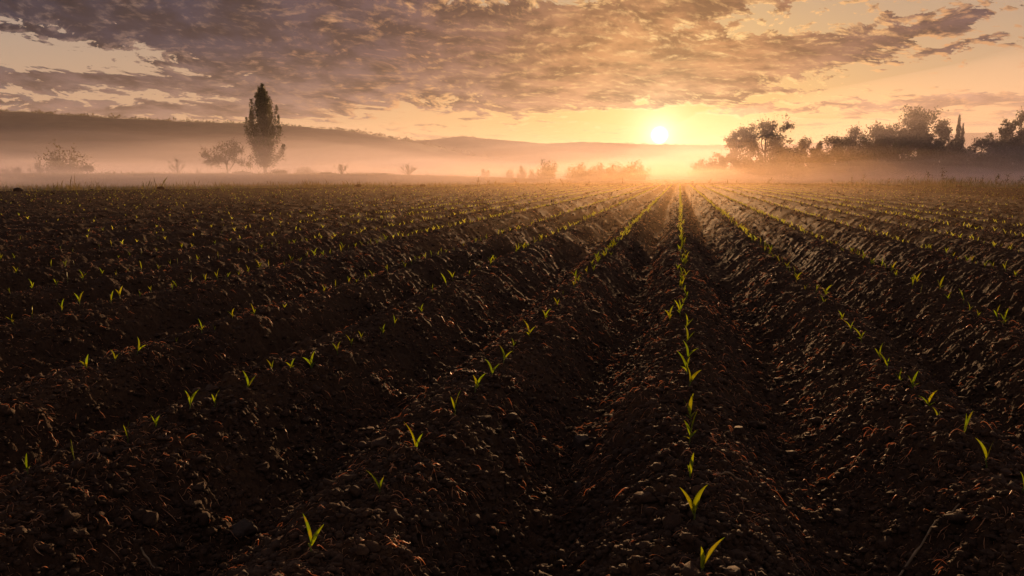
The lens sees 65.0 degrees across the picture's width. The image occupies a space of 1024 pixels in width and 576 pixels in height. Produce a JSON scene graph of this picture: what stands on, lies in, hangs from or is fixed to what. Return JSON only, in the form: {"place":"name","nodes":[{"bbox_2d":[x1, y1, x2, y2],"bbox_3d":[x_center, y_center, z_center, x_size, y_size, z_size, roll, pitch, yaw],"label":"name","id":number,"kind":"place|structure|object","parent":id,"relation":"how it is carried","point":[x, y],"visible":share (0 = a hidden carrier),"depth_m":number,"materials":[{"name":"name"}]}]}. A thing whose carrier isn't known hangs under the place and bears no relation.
{"place":"outdoors","nodes":[
{"label":"outdoors","id":0,"kind":"place"},
{"bbox_2d":[0,112,579,175],"bbox_3d":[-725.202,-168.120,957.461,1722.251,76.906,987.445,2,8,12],"label":"hill","id":1,"kind":"structure","parent":0,"point":[112,145],"depth_m":636.18,"materials":[{"name":"green plant"}]},
{"bbox_2d":[0,171,1023,190],"bbox_3d":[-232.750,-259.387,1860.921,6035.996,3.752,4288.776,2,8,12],"label":"ground","id":2,"kind":"structure","parent":0,"point":[130,179],"depth_m":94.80,"materials":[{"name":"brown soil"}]},
{"bbox_2d":[0,166,22,173],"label":"bush","id":3,"kind":"object","parent":2,"relation":"on","point":[7,170],"visible":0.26,"depth_m":116.95,"materials":[{"name":"green plant"}]},
{"bbox_2d":[13,167,21,172],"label":"bush","id":4,"kind":"object","parent":2,"relation":"on","point":[18,170],"visible":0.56,"depth_m":110.66,"materials":[{"name":"green plant"}]},
{"bbox_2d":[31,159,43,173],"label":"bush","id":5,"kind":"object","parent":2,"relation":"on","point":[37,167],"visible":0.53,"depth_m":114.63,"materials":[{"name":"green plant"}]},
{"bbox_2d":[34,139,93,173],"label":"bush","id":6,"kind":"object","parent":2,"relation":"on","point":[55,166],"visible":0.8,"depth_m":113.98,"materials":[{"name":"green plant"}]},
{"bbox_2d":[80,165,93,173],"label":"tree","id":7,"kind":"object","parent":2,"relation":"on","point":[86,168],"visible":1,"depth_m":110.69,"materials":[{"name":"green plant"}]},
{"bbox_2d":[168,157,184,172],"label":"bare shrub","id":8,"kind":"object","parent":2,"relation":"on","point":[177,166],"visible":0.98,"depth_m":123.44,"materials":[{"name":"brown plant"}]},
{"bbox_2d":[198,139,255,173],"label":"tree","id":9,"kind":"object","parent":2,"relation":"on","point":[216,159],"visible":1,"depth_m":137.36,"materials":[{"name":"green plant"}]},
{"bbox_2d":[233,170,250,173],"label":"bush","id":10,"kind":"object","parent":2,"relation":"on","point":[240,172],"visible":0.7,"depth_m":116.65,"materials":[{"name":"green plant"}]},
{"bbox_2d":[243,83,286,173],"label":"poplar tree","id":11,"kind":"object","parent":2,"relation":"on","point":[263,144],"visible":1,"depth_m":146.33,"materials":[{"name":"green plant"}]},
{"bbox_2d":[268,170,288,173],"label":"bush","id":12,"kind":"object","parent":2,"relation":"on","point":[279,172],"visible":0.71,"depth_m":120.54,"materials":[{"name":"green plant"}]},
{"bbox_2d":[295,165,322,173],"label":"bush","id":13,"kind":"object","parent":2,"relation":"on","point":[305,171],"visible":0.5,"depth_m":148.21,"materials":[{"name":"green plant"}]},
{"bbox_2d":[333,164,347,173],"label":"bare shrub","id":14,"kind":"object","parent":2,"relation":"on","point":[342,167],"visible":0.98,"depth_m":116.56,"materials":[{"name":"brown plant"}]},
{"bbox_2d":[400,163,415,174],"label":"bare shrub","id":15,"kind":"object","parent":2,"relation":"on","point":[408,171],"visible":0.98,"depth_m":116.71,"materials":[{"name":"brown plant"}]},
{"bbox_2d":[481,168,489,176],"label":"bush","id":16,"kind":"object","parent":2,"relation":"on","point":[484,173],"visible":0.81,"depth_m":138.35,"materials":[{"name":"green plant"}]},
{"bbox_2d":[506,169,513,177],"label":"bush","id":17,"kind":"object","parent":2,"relation":"on","point":[508,175],"visible":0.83,"depth_m":138.26,"materials":[{"name":"green plant"}]},
{"bbox_2d":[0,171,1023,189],"bbox_3d":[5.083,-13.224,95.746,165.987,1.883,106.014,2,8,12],"label":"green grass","id":18,"kind":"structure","parent":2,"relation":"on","point":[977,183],"depth_m":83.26,"materials":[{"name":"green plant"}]},
{"bbox_2d":[516,166,526,178],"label":"bush","id":19,"kind":"object","parent":2,"relation":"on","point":[521,173],"visible":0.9,"depth_m":133.53,"materials":[{"name":"green plant"}]},
{"bbox_2d":[528,170,534,178],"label":"bush","id":20,"kind":"object","parent":2,"relation":"on","point":[531,176],"visible":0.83,"depth_m":133.47,"materials":[{"name":"green plant"}]},
{"bbox_2d":[534,159,558,179],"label":"bush","id":21,"kind":"object","parent":2,"relation":"on","point":[549,173],"visible":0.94,"depth_m":122.19,"materials":[{"name":"green plant"}]},
{"bbox_2d":[564,162,596,180],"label":"bush","id":22,"kind":"object","parent":2,"relation":"on","point":[583,175],"visible":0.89,"depth_m":122.28,"materials":[{"name":"green plant"}]},
{"bbox_2d":[588,162,609,180],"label":"bush","id":23,"kind":"object","parent":2,"relation":"on","point":[600,173],"visible":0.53,"depth_m":124.15,"materials":[{"name":"green plant"}]},
{"bbox_2d":[604,161,632,180],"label":"bush","id":24,"kind":"object","parent":2,"relation":"on","point":[623,173],"visible":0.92,"depth_m":120.26,"materials":[{"name":"green plant"}]},
{"bbox_2d":[624,159,651,180],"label":"bush","id":25,"kind":"object","parent":2,"relation":"on","point":[642,175],"visible":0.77,"depth_m":125.24,"materials":[{"name":"green plant"}]},
{"bbox_2d":[687,156,712,178],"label":"bush","id":26,"kind":"object","parent":2,"relation":"on","point":[698,172],"visible":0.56,"depth_m":172.18,"materials":[{"name":"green plant"}]},
{"bbox_2d":[702,149,734,178],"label":"bush","id":27,"kind":"object","parent":2,"relation":"on","point":[718,169],"visible":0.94,"depth_m":162.41,"materials":[{"name":"green plant"}]},
{"bbox_2d":[712,123,757,177],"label":"broadleaf tree","id":28,"kind":"object","parent":2,"relation":"on","point":[733,142],"visible":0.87,"depth_m":173.79,"materials":[{"name":"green plant"}]},
{"bbox_2d":[727,145,774,178],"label":"bush","id":29,"kind":"object","parent":2,"relation":"on","point":[744,169],"visible":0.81,"depth_m":161.34,"materials":[{"name":"green plant"}]},
{"bbox_2d":[729,113,795,162],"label":"broadleaf tree","id":30,"kind":"object","parent":2,"relation":"on","point":[773,140],"visible":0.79,"depth_m":175.18,"materials":[{"name":"green plant"}]},
{"bbox_2d":[755,144,804,179],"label":"bush","id":31,"kind":"object","parent":2,"relation":"on","point":[777,168],"visible":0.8,"depth_m":157.12,"materials":[{"name":"green plant"}]},
{"bbox_2d":[776,136,811,179],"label":"broadleaf tree","id":32,"kind":"object","parent":2,"relation":"on","point":[803,145],"visible":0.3,"depth_m":162.09,"materials":[{"name":"green plant"}]},
{"bbox_2d":[784,146,837,179],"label":"bush","id":33,"kind":"object","parent":2,"relation":"on","point":[801,171],"visible":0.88,"depth_m":139.30,"materials":[{"name":"green plant"}]},
{"bbox_2d":[805,140,823,164],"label":"broadleaf tree","id":34,"kind":"object","parent":2,"relation":"on","point":[818,146],"visible":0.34,"depth_m":152.17,"materials":[{"name":"green plant"}]},
{"bbox_2d":[812,143,869,179],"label":"bush","id":35,"kind":"object","parent":2,"relation":"on","point":[842,172],"visible":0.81,"depth_m":136.92,"materials":[{"name":"green plant"}]},
{"bbox_2d":[814,123,883,163],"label":"broadleaf tree","id":36,"kind":"object","parent":2,"relation":"on","point":[851,144],"visible":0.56,"depth_m":146.16,"materials":[{"name":"green plant"}]},
{"bbox_2d":[848,143,899,179],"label":"bush","id":37,"kind":"object","parent":2,"relation":"on","point":[874,170],"visible":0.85,"depth_m":134.87,"materials":[{"name":"green plant"}]},
{"bbox_2d":[877,132,934,179],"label":"bush","id":38,"kind":"object","parent":2,"relation":"on","point":[909,165],"visible":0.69,"depth_m":134.47,"materials":[{"name":"green plant"}]},
{"bbox_2d":[864,104,951,167],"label":"broadleaf tree","id":39,"kind":"object","parent":2,"relation":"on","point":[916,133],"visible":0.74,"depth_m":145.49,"materials":[{"name":"green plant"}]},
{"bbox_2d":[913,142,962,179],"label":"bush","id":40,"kind":"object","parent":2,"relation":"on","point":[933,169],"visible":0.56,"depth_m":133.17,"materials":[{"name":"green plant"}]},
{"bbox_2d":[914,117,964,162],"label":"broadleaf tree","id":41,"kind":"object","parent":2,"relation":"on","point":[943,130],"visible":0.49,"depth_m":147.28,"materials":[{"name":"green plant"}]},
{"bbox_2d":[955,115,961,167],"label":"cypress tree","id":42,"kind":"object","parent":2,"relation":"on","point":[958,130],"visible":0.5,"depth_m":147.24,"materials":[{"name":"green plant"}]},
{"bbox_2d":[960,123,964,156],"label":"cypress tree","id":43,"kind":"object","parent":2,"relation":"on","point":[962,132],"visible":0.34,"depth_m":148.40,"materials":[{"name":"green plant"}]},
{"bbox_2d":[939,143,989,179],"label":"bush","id":44,"kind":"object","parent":2,"relation":"on","point":[952,169],"visible":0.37,"depth_m":128.09,"materials":[{"name":"green plant"}]},
{"bbox_2d":[958,136,990,163],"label":"broadleaf tree","id":45,"kind":"object","parent":2,"relation":"on","point":[969,150],"visible":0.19,"depth_m":145.09,"materials":[{"name":"green plant"}]},
{"bbox_2d":[959,136,1015,180],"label":"bush","id":46,"kind":"object","parent":2,"relation":"on","point":[985,168],"visible":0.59,"depth_m":119.80,"materials":[{"name":"green plant"}]},
{"bbox_2d":[978,132,1010,162],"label":"broadleaf tree","id":47,"kind":"object","parent":2,"relation":"on","point":[987,143],"visible":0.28,"depth_m":139.12,"materials":[{"name":"green plant"}]},
{"bbox_2d":[989,138,1023,180],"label":"bush","id":48,"kind":"object","parent":2,"relation":"on","point":[1004,168],"visible":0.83,"depth_m":112.92,"materials":[{"name":"green plant"}]},
{"bbox_2d":[990,106,1023,163],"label":"broadleaf tree","id":49,"kind":"object","parent":2,"relation":"on","point":[1007,131],"visible":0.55,"depth_m":123.03,"materials":[{"name":"green plant"}]},
{"bbox_2d":[0,185,1023,575],"bbox_3d":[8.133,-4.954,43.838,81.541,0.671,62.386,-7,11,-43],"label":"ploughed field","id":50,"kind":"structure","parent":0,"point":[138,237],"depth_m":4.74,"materials":[{"name":"soil"}]},
{"bbox_2d":[13,188,23,191],"bbox_3d":[-28.529,-5.646,46.502,0.639,0.318,0.426,2,8,12],"label":"earth clod","id":51,"kind":"object","parent":50,"relation":"on","point":[18,189],"visible":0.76,"depth_m":46.34,"materials":[{"name":"soil"}]},
{"bbox_2d":[23,453,29,473],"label":"corn seedling","id":52,"kind":"object","parent":50,"relation":"on","point":[25,463],"visible":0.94,"depth_m":2.30,"materials":[{"name":"green plant"}]},
{"bbox_2d":[79,355,87,367],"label":"corn seedling","id":53,"kind":"object","parent":50,"relation":"on","point":[85,363],"visible":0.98,"depth_m":3.54,"materials":[{"name":"green plant"}]},
{"bbox_2d":[136,337,144,354],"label":"corn seedling","id":54,"kind":"object","parent":50,"relation":"on","point":[139,347],"visible":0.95,"depth_m":3.87,"materials":[{"name":"green plant"}]},
{"bbox_2d":[133,538,160,575],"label":"dry stalk","id":55,"kind":"object","parent":50,"relation":"on","point":[146,557],"visible":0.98,"depth_m":2.22,"materials":[{"name":"brown plant"}]},
{"bbox_2d":[185,390,197,408],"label":"corn seedling","id":56,"kind":"object","parent":50,"relation":"on","point":[191,398],"visible":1,"depth_m":2.90,"materials":[{"name":"green plant"}]},
{"bbox_2d":[229,518,257,539],"bbox_3d":[-0.855,0.765,2.526,0.104,0.061,0.074,-13,18,-23],"label":"stone","id":57,"kind":"object","parent":50,"relation":"on","point":[244,527],"visible":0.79,"depth_m":2.51,"materials":[{"name":"stone"}]},
{"bbox_2d":[243,371,254,387],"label":"corn seedling","id":58,"kind":"object","parent":50,"relation":"on","point":[248,382],"visible":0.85,"depth_m":3.26,"materials":[{"name":"green plant"}]},
{"bbox_2d":[303,351,314,367],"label":"corn seedling","id":59,"kind":"object","parent":50,"relation":"on","point":[310,362],"visible":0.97,"depth_m":3.73,"materials":[{"name":"green plant"}]},
{"bbox_2d":[303,514,323,550],"bbox_3d":[-0.452,0.566,1.819,0.054,0.104,0.012,3,8,18],"label":"corn seedling","id":60,"kind":"object","parent":50,"relation":"on","point":[313,538],"visible":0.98,"depth_m":1.82,"materials":[{"name":"green plant"}]},
{"bbox_2d":[369,472,383,491],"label":"corn seedling","id":61,"kind":"object","parent":50,"relation":"on","point":[379,485],"visible":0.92,"depth_m":2.16,"materials":[{"name":"green plant"}]},
{"bbox_2d":[405,423,422,446],"bbox_3d":[-0.304,0.471,2.481,0.059,0.114,0.007,0,8,3],"label":"corn seedling","id":62,"kind":"object","parent":50,"relation":"on","point":[417,442],"visible":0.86,"depth_m":2.48,"materials":[{"name":"green plant"}]},
{"bbox_2d":[451,392,459,414],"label":"corn seedling","id":63,"kind":"object","parent":50,"relation":"on","point":[454,404],"visible":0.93,"depth_m":2.88,"materials":[{"name":"green plant"}]},
{"bbox_2d":[473,373,485,392],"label":"corn seedling","id":64,"kind":"object","parent":50,"relation":"on","point":[477,382],"visible":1,"depth_m":3.20,"materials":[{"name":"green plant"}]},
{"bbox_2d":[485,359,498,374],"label":"corn seedling","id":65,"kind":"object","parent":50,"relation":"on","point":[489,364],"visible":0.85,"depth_m":3.47,"materials":[{"name":"green plant"}]},
{"bbox_2d":[499,345,511,363],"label":"corn seedling","id":66,"kind":"object","parent":50,"relation":"on","point":[504,356],"visible":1,"depth_m":3.69,"materials":[{"name":"green plant"}]},
{"bbox_2d":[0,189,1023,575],"bbox_3d":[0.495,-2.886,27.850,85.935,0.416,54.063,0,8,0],"label":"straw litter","id":67,"kind":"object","parent":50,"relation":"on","point":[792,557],"visible":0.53,"depth_m":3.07,"materials":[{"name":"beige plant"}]},
{"bbox_2d":[1,184,1023,249],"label":"distant seedlings","id":68,"kind":"object","parent":50,"relation":"on","point":[740,226],"visible":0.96,"depth_m":21.69,"materials":[{"name":"green plant"}]},
{"bbox_2d":[524,321,535,334],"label":"corn seedling","id":69,"kind":"object","parent":50,"relation":"on","point":[529,330],"visible":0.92,"depth_m":4.31,"materials":[{"name":"green plant"}]},
{"bbox_2d":[573,435,588,449],"bbox_3d":[0.280,0.640,3.341,0.069,0.055,0.090,5,9,33],"label":"stone","id":70,"kind":"object","parent":50,"relation":"on","point":[579,441],"visible":0.86,"depth_m":3.32,"materials":[{"name":"stone"}]},
{"bbox_2d":[665,305,673,319],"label":"corn seedling","id":71,"kind":"object","parent":50,"relation":"on","point":[669,313],"visible":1,"depth_m":4.79,"materials":[{"name":"green plant"}]},
{"bbox_2d":[678,352,689,373],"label":"corn seedling","id":72,"kind":"object","parent":50,"relation":"on","point":[686,365],"visible":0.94,"depth_m":3.42,"materials":[{"name":"green plant"}]},
{"bbox_2d":[685,326,693,343],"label":"corn seedling","id":73,"kind":"object","parent":50,"relation":"on","point":[688,336],"visible":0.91,"depth_m":4.05,"materials":[{"name":"green plant"}]},
{"bbox_2d":[685,393,695,423],"bbox_3d":[0.626,0.423,2.821,0.017,0.121,0.058,-4,9,-26],"label":"corn seedling","id":74,"kind":"object","parent":50,"relation":"on","point":[689,406],"visible":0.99,"depth_m":2.82,"materials":[{"name":"green plant"}]},
{"bbox_2d":[684,412,696,443],"bbox_3d":[0.578,0.452,2.590,0.054,0.115,0.006,-3,8,-18],"label":"corn seedling","id":75,"kind":"object","parent":50,"relation":"on","point":[689,430],"visible":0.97,"depth_m":2.59,"materials":[{"name":"green plant"}]},
{"bbox_2d":[688,453,693,477],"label":"corn seedling","id":76,"kind":"object","parent":50,"relation":"on","point":[690,466],"visible":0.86,"depth_m":2.31,"materials":[{"name":"green plant"}]},
{"bbox_2d":[684,342,697,358],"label":"corn seedling","id":77,"kind":"object","parent":50,"relation":"on","point":[688,353],"visible":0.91,"depth_m":3.72,"materials":[{"name":"green plant"}]},
{"bbox_2d":[680,485,706,519],"bbox_3d":[0.453,0.548,2.014,0.068,0.124,0.009,2,8,11],"label":"corn seedling","id":78,"kind":"object","parent":50,"relation":"on","point":[694,504],"visible":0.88,"depth_m":2.01,"materials":[{"name":"green plant"}]},
{"bbox_2d":[688,368,700,385],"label":"corn seedling","id":79,"kind":"object","parent":50,"relation":"on","point":[694,375],"visible":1,"depth_m":3.11,"materials":[{"name":"green plant"}]},
{"bbox_2d":[700,537,724,570],"bbox_3d":[0.426,0.584,1.725,0.058,0.103,0.010,0,8,1],"label":"corn seedling","id":80,"kind":"object","parent":50,"relation":"on","point":[703,559],"visible":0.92,"depth_m":1.72,"materials":[{"name":"green plant"}]},
{"bbox_2d":[714,471,799,535],"bbox_3d":[0.715,0.627,2.377,0.258,0.189,0.078,0,8,2],"label":"dry stalk","id":81,"kind":"object","parent":50,"relation":"on","point":[727,472],"visible":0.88,"depth_m":2.36,"materials":[{"name":"beige plant"}]},
{"bbox_2d":[880,353,889,369],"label":"corn seedling","id":82,"kind":"object","parent":50,"relation":"on","point":[885,360],"visible":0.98,"depth_m":3.59,"materials":[{"name":"green plant"}]},
{"bbox_2d":[909,372,917,388],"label":"corn seedling","id":83,"kind":"object","parent":50,"relation":"on","point":[913,380],"visible":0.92,"depth_m":3.25,"materials":[{"name":"green plant"}]},
{"bbox_2d":[920,391,935,405],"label":"corn seedling","id":84,"kind":"object","parent":50,"relation":"on","point":[930,397],"visible":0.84,"depth_m":2.99,"materials":[{"name":"green plant"}]},
{"bbox_2d":[899,504,959,574],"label":"dry stalk","id":85,"kind":"object","parent":50,"relation":"on","point":[917,550],"visible":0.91,"depth_m":2.24,"materials":[{"name":"brown plant"}]},
{"bbox_2d":[963,411,972,432],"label":"corn seedling","id":86,"kind":"object","parent":50,"relation":"on","point":[966,422],"visible":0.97,"depth_m":2.62,"materials":[{"name":"green plant"}]},
{"bbox_2d":[976,438,993,467],"bbox_3d":[1.414,0.499,2.403,0.058,0.102,0.014,0,8,-2],"label":"corn seedling","id":87,"kind":"object","parent":50,"relation":"on","point":[984,449],"visible":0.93,"depth_m":2.40,"materials":[{"name":"green plant"}]},
{"bbox_2d":[1000,309,1008,323],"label":"corn seedling","id":88,"kind":"object","parent":50,"relation":"on","point":[1004,317],"visible":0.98,"depth_m":4.69,"materials":[{"name":"green plant"}]},
{"bbox_2d":[0,0,1023,144],"label":"sky","id":89,"kind":"structure","parent":0,"point":[671,72],"materials":[{"name":"orange"}]},
{"bbox_2d":[408,132,1017,175],"bbox_3d":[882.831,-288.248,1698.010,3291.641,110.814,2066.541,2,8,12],"label":"distant hills","id":90,"kind":"structure","parent":0,"point":[669,160],"depth_m":1408.15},
{"bbox_2d":[0,108,981,170],"bbox_3d":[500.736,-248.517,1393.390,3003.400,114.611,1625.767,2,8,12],"label":"hilltop scrub","id":91,"kind":"object","parent":90,"relation":"on","point":[206,121],"visible":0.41,"depth_m":917.79,"materials":[{"name":"brown plant"}]}
]}

